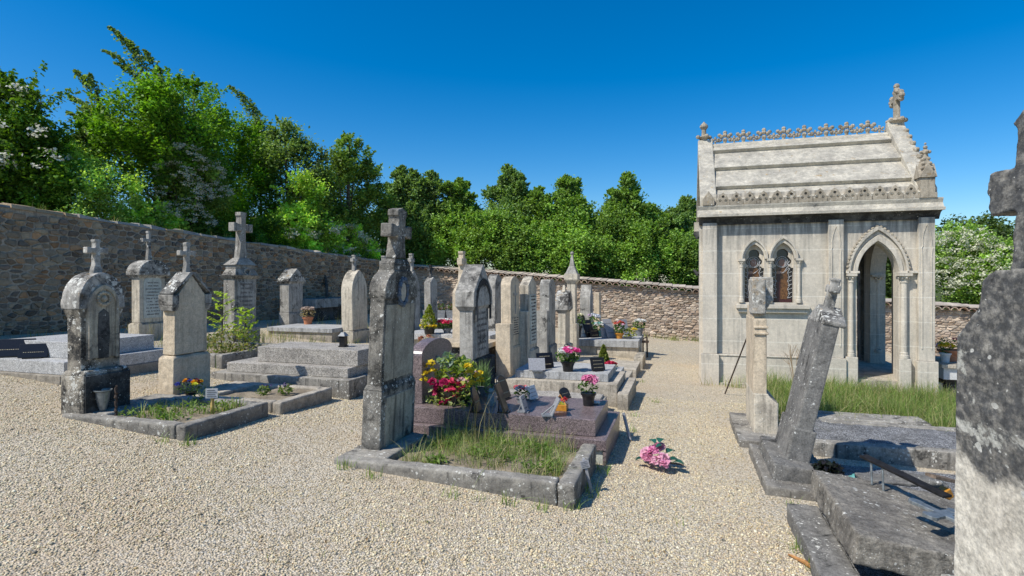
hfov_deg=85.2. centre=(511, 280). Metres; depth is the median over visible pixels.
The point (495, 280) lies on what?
gravestone
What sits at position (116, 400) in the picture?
iron rod
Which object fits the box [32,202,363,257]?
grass
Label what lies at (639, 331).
flower pot
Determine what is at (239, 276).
gravestone
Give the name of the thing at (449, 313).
planter box
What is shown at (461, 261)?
gravestone
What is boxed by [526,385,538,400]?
memorial plaque
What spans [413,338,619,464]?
slab tomb
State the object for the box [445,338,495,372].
slab tomb
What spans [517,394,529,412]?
memorial plaque
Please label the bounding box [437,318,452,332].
flower pot
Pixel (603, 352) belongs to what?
dwarf conifer
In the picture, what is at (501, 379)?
memorial plaque
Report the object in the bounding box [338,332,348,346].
lantern
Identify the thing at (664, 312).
stone wall
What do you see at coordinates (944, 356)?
flower pot
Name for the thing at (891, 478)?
stone fragment
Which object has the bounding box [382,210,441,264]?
bush
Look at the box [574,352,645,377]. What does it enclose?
slab tomb
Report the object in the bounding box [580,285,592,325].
gravestone
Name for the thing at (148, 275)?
gravestone
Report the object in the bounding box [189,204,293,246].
bush
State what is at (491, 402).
angel figurine
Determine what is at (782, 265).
window
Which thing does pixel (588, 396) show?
flower pot
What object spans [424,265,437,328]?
gravestone
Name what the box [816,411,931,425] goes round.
slab tomb
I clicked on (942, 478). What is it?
amber block
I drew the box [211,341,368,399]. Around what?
slab tomb
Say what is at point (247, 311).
ash sapling
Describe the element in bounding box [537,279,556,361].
gravestone
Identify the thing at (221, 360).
grave kerb
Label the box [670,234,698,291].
bush
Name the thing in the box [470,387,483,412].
memorial plaque
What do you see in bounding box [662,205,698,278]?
young tree
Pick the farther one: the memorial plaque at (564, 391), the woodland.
the woodland
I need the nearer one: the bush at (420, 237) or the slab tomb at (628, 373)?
the slab tomb at (628, 373)
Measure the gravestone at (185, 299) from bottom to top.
1.905 m
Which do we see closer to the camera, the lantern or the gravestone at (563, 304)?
the lantern
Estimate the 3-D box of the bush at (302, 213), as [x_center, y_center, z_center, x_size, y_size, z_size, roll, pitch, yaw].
[-7.193,-1.229,19.197,2.047,5.286,2.885,0,0,17]
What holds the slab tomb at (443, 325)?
on the ground at (674, 388)
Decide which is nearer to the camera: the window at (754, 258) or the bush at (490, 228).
the window at (754, 258)
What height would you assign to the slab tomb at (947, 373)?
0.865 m
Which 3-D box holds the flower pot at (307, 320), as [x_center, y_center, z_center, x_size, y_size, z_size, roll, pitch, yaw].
[-4.888,0.828,13.297,0.366,0.434,0.352,0,0,-28]
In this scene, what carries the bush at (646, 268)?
on the ground at (674, 388)
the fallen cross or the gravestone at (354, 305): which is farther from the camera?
the gravestone at (354, 305)
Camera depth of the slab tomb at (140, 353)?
6.99 m
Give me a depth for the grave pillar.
13.20 m
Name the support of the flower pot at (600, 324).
on the slab tomb at (623, 347)
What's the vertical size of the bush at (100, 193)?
4.803 m
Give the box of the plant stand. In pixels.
[642,336,648,356]
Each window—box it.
[741,238,767,301]
[769,236,797,301]
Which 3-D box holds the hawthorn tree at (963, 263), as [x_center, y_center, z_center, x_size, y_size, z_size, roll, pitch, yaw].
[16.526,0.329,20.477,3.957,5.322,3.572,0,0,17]
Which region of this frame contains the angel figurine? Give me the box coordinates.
[485,388,495,405]
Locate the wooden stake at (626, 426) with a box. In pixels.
[622,412,631,439]
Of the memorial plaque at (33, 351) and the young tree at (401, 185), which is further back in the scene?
the young tree at (401, 185)
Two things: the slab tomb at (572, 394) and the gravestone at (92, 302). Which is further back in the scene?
the slab tomb at (572, 394)
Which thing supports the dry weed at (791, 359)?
on the ground at (674, 388)
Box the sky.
[0,0,1023,283]
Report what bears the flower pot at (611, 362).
on the slab tomb at (628, 373)
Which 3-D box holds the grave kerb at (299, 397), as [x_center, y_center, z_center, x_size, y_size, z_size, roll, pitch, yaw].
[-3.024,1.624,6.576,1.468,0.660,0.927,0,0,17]
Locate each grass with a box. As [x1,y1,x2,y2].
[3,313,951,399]
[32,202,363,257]
[126,315,508,442]
[393,414,588,483]
[724,366,955,431]
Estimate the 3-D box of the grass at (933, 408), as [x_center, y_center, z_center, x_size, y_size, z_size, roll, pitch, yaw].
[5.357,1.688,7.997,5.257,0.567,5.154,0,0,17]
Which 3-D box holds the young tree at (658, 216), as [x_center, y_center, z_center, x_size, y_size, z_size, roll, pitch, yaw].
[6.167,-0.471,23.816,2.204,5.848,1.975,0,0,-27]
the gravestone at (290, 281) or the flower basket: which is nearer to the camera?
the flower basket
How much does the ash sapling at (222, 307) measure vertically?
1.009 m
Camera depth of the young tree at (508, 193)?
24.72 m
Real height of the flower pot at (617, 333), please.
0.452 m
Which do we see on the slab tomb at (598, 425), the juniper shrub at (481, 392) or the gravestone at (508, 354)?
the juniper shrub at (481, 392)
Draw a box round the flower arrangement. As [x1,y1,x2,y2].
[419,351,484,406]
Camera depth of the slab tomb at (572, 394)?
7.41 m
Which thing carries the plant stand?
on the ground at (674, 388)
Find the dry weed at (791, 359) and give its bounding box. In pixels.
[781,344,799,379]
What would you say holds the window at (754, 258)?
in the chapel
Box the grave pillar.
[564,252,579,354]
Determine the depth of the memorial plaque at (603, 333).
13.92 m
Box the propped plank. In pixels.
[859,455,951,497]
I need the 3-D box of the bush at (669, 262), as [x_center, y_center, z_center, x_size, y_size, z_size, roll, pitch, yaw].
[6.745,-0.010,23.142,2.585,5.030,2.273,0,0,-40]
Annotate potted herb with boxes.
[484,377,492,399]
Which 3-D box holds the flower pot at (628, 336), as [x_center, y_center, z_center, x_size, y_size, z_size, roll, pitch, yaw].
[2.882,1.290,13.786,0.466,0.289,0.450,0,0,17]
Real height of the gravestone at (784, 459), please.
1.854 m
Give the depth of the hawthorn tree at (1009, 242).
19.77 m
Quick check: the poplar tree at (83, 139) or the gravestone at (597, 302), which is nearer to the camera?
the poplar tree at (83, 139)
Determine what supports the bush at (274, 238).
on the ground at (674, 388)
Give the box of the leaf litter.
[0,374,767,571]
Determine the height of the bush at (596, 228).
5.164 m
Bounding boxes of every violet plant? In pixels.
[255,384,271,395]
[277,382,293,394]
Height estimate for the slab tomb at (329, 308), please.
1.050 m
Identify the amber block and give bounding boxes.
[925,472,954,499]
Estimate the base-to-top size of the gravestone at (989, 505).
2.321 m
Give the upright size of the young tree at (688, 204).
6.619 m
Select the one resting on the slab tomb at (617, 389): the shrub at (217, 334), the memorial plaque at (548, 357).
the memorial plaque at (548, 357)
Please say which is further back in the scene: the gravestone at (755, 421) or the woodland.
the woodland
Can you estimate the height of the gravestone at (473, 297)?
1.936 m
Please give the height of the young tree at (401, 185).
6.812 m
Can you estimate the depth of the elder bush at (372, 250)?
20.34 m
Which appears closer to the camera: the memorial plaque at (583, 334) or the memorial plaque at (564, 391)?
the memorial plaque at (564, 391)
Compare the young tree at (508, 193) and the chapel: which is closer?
the chapel
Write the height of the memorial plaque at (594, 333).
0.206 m
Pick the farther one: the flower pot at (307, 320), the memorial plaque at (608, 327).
the memorial plaque at (608, 327)
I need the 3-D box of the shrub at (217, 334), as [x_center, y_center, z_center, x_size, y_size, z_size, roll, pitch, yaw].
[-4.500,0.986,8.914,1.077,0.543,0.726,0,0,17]
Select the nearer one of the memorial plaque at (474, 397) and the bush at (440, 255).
the memorial plaque at (474, 397)
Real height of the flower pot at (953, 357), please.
0.430 m
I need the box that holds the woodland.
[246,207,1014,310]
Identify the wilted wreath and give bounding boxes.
[810,459,844,474]
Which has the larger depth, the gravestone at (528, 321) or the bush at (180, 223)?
the bush at (180, 223)
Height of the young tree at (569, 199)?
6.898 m
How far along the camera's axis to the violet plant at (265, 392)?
6.41 m
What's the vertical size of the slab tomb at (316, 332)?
0.655 m
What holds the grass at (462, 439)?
on the grave kerb at (566, 487)
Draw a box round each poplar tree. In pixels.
[64,69,141,217]
[87,25,228,199]
[229,84,294,214]
[245,114,335,227]
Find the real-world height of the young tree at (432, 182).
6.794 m
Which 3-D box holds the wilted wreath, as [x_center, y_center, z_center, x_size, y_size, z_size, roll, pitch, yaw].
[2.559,1.527,4.513,0.247,0.153,0.189,0,0,17]
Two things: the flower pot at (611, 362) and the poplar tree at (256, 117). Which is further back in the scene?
the poplar tree at (256, 117)
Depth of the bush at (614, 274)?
22.88 m
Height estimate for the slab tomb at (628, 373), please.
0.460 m
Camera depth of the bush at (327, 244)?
19.50 m
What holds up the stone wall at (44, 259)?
on the ground at (674, 388)
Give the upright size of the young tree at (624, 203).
7.089 m
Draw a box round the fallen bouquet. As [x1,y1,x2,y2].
[636,438,683,467]
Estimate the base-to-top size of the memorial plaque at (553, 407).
0.173 m
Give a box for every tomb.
[0,333,163,384]
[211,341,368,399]
[267,324,341,342]
[303,297,341,321]
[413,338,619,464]
[414,329,495,345]
[438,318,452,328]
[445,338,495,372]
[507,362,635,410]
[509,389,606,399]
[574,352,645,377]
[579,334,643,358]
[616,366,632,379]
[787,465,955,575]
[812,419,955,470]
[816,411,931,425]
[935,356,956,395]
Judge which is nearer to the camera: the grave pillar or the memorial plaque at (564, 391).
the memorial plaque at (564, 391)
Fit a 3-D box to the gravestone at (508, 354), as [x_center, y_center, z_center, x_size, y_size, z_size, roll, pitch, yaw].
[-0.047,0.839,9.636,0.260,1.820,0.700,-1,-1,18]
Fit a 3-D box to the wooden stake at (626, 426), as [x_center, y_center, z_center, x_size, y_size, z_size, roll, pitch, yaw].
[1.243,1.580,6.031,0.033,0.284,0.146,0,0,-28]
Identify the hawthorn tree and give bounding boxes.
[143,134,236,232]
[935,218,1013,310]
[958,235,1013,304]
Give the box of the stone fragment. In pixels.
[855,470,948,487]
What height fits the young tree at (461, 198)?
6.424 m
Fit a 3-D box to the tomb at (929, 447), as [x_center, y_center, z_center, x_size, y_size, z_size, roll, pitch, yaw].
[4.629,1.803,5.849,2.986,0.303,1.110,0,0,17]
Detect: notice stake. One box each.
[205,388,217,413]
[580,458,593,493]
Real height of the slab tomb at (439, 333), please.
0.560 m
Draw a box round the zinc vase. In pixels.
[93,388,112,411]
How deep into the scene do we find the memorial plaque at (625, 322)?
14.75 m
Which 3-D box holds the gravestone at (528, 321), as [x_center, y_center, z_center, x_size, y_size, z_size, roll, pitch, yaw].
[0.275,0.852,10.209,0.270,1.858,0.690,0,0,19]
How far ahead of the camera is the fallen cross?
3.15 m
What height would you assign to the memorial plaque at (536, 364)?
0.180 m
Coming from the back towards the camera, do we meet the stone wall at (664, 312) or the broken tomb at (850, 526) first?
the stone wall at (664, 312)
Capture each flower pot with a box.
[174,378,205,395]
[300,306,315,324]
[418,334,434,341]
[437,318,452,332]
[513,385,529,402]
[555,346,580,371]
[577,313,585,337]
[577,374,598,406]
[586,313,600,328]
[593,321,603,336]
[604,360,617,369]
[613,320,624,338]
[621,327,637,338]
[632,318,646,335]
[935,337,956,361]
[935,342,955,361]
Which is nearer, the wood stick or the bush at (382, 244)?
the wood stick
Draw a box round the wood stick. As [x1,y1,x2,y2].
[788,553,809,567]
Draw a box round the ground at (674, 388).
[0,282,969,575]
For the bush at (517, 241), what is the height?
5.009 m
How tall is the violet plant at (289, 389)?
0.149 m
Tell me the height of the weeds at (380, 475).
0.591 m
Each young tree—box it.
[358,164,437,264]
[405,170,457,264]
[429,177,483,263]
[474,163,538,270]
[518,185,566,278]
[535,173,598,238]
[587,171,664,279]
[638,202,678,280]
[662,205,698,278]
[676,194,696,240]
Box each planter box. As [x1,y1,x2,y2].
[437,303,446,317]
[446,304,452,317]
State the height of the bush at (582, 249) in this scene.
5.177 m
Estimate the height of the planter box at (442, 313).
0.435 m
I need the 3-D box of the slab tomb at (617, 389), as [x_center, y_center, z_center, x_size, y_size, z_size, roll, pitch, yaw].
[0.921,1.633,8.373,1.750,0.635,1.350,0,0,17]
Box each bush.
[0,171,73,212]
[6,136,176,228]
[117,195,191,230]
[187,214,234,237]
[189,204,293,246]
[246,226,297,247]
[265,165,341,252]
[281,226,345,253]
[283,210,386,319]
[352,232,407,258]
[377,238,408,258]
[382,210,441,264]
[407,213,471,271]
[413,212,446,264]
[445,207,510,274]
[474,207,512,269]
[483,209,553,271]
[513,218,574,280]
[544,209,619,282]
[581,219,657,284]
[584,214,612,261]
[608,217,676,287]
[649,219,693,289]
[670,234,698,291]
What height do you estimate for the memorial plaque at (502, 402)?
0.285 m
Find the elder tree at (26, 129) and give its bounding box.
[0,60,90,213]
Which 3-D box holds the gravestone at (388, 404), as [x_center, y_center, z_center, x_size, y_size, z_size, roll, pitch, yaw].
[-1.084,0.488,5.113,0.208,2.306,0.640,3,1,17]
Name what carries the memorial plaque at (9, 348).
on the slab tomb at (140, 353)
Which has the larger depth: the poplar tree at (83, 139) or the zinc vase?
the poplar tree at (83, 139)
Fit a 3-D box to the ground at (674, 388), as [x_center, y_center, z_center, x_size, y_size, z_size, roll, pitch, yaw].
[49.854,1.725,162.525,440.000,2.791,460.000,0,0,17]
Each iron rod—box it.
[114,385,117,415]
[724,339,745,393]
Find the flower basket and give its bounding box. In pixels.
[555,394,567,411]
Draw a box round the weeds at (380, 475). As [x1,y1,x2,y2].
[131,380,810,570]
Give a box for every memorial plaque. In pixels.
[0,338,35,357]
[17,343,48,358]
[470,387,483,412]
[494,382,510,413]
[496,375,511,400]
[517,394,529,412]
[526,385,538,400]
[528,358,544,371]
[536,352,553,368]
[541,396,559,416]
[559,387,570,397]
[579,324,585,336]
[582,320,592,337]
[589,329,599,337]
[590,357,604,371]
[600,328,607,337]
[602,319,615,337]
[618,319,627,334]
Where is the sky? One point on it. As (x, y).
(594, 91)
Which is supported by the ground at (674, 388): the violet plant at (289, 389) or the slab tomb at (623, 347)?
the slab tomb at (623, 347)
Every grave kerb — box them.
[62,394,267,440]
[154,341,275,368]
[178,381,331,414]
[334,432,595,509]
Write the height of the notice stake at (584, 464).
0.316 m
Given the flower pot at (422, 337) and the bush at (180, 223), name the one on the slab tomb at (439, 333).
the flower pot at (422, 337)
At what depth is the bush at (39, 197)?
11.90 m
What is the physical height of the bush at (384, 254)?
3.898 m
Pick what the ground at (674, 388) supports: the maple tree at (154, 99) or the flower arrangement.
the maple tree at (154, 99)
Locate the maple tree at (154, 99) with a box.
[72,65,295,239]
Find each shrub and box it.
[207,325,261,353]
[475,359,490,396]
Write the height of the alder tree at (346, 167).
7.268 m
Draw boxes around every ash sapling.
[207,291,238,348]
[232,307,257,348]
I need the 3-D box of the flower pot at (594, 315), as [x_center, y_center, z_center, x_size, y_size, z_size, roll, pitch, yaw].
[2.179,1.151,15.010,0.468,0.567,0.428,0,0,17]
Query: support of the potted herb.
on the slab tomb at (598, 425)
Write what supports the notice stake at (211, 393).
on the grave kerb at (197, 425)
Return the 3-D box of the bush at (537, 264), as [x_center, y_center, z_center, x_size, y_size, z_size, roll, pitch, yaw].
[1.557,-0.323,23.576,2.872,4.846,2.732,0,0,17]
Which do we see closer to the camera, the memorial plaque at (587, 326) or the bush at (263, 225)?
the memorial plaque at (587, 326)
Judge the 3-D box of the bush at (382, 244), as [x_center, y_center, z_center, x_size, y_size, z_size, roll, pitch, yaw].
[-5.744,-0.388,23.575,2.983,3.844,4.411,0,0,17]
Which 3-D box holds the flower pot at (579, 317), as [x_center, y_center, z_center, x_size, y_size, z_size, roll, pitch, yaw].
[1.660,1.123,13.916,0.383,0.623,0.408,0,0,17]
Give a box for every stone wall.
[0,203,380,335]
[414,264,978,355]
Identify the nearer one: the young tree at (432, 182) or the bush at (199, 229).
the bush at (199, 229)
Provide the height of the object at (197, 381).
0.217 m
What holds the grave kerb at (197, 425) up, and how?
on the ground at (674, 388)
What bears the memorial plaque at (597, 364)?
on the slab tomb at (617, 389)
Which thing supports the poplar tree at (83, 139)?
on the ground at (674, 388)
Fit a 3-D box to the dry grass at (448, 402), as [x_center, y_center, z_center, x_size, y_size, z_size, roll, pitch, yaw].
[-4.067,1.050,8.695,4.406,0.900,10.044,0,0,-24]
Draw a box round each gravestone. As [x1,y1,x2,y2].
[61,239,129,413]
[126,231,169,339]
[158,242,211,394]
[218,212,259,342]
[277,269,305,325]
[339,255,368,342]
[361,208,417,450]
[408,253,420,330]
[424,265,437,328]
[453,251,465,337]
[453,264,494,386]
[488,274,501,330]
[496,276,520,377]
[519,276,538,366]
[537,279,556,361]
[555,285,572,360]
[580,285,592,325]
[594,292,600,330]
[729,277,778,447]
[748,278,846,500]
[941,110,1023,575]
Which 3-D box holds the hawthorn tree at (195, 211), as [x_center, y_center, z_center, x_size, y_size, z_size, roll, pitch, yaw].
[-8.524,-1.267,14.789,2.165,5.119,2.090,0,0,-26]
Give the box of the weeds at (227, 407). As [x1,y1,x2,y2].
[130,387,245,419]
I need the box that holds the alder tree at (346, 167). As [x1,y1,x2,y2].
[275,130,405,254]
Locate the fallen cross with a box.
[908,498,954,522]
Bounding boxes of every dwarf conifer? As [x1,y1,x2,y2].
[420,304,439,333]
[598,344,609,361]
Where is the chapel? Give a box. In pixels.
[693,83,945,394]
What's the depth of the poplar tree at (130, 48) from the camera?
15.44 m
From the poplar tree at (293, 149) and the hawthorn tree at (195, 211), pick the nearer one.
the hawthorn tree at (195, 211)
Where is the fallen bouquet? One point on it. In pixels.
(661, 458)
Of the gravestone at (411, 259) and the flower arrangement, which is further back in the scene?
the gravestone at (411, 259)
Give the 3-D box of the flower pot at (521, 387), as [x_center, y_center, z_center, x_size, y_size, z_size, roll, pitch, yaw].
[0.112,1.208,5.948,0.194,0.193,0.185,0,0,-5]
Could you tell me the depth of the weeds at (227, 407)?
5.54 m
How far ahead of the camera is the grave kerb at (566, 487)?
4.37 m
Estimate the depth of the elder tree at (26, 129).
12.06 m
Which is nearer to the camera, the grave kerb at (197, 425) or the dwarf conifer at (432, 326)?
the grave kerb at (197, 425)
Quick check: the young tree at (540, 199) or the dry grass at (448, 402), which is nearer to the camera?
the dry grass at (448, 402)
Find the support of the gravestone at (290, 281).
on the ground at (674, 388)
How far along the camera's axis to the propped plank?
3.65 m
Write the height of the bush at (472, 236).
5.047 m
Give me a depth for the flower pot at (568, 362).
7.99 m
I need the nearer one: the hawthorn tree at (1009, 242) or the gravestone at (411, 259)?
the gravestone at (411, 259)
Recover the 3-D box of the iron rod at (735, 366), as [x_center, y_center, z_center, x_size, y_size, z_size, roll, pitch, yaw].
[3.598,1.293,8.873,0.020,1.178,0.711,0,0,-12]

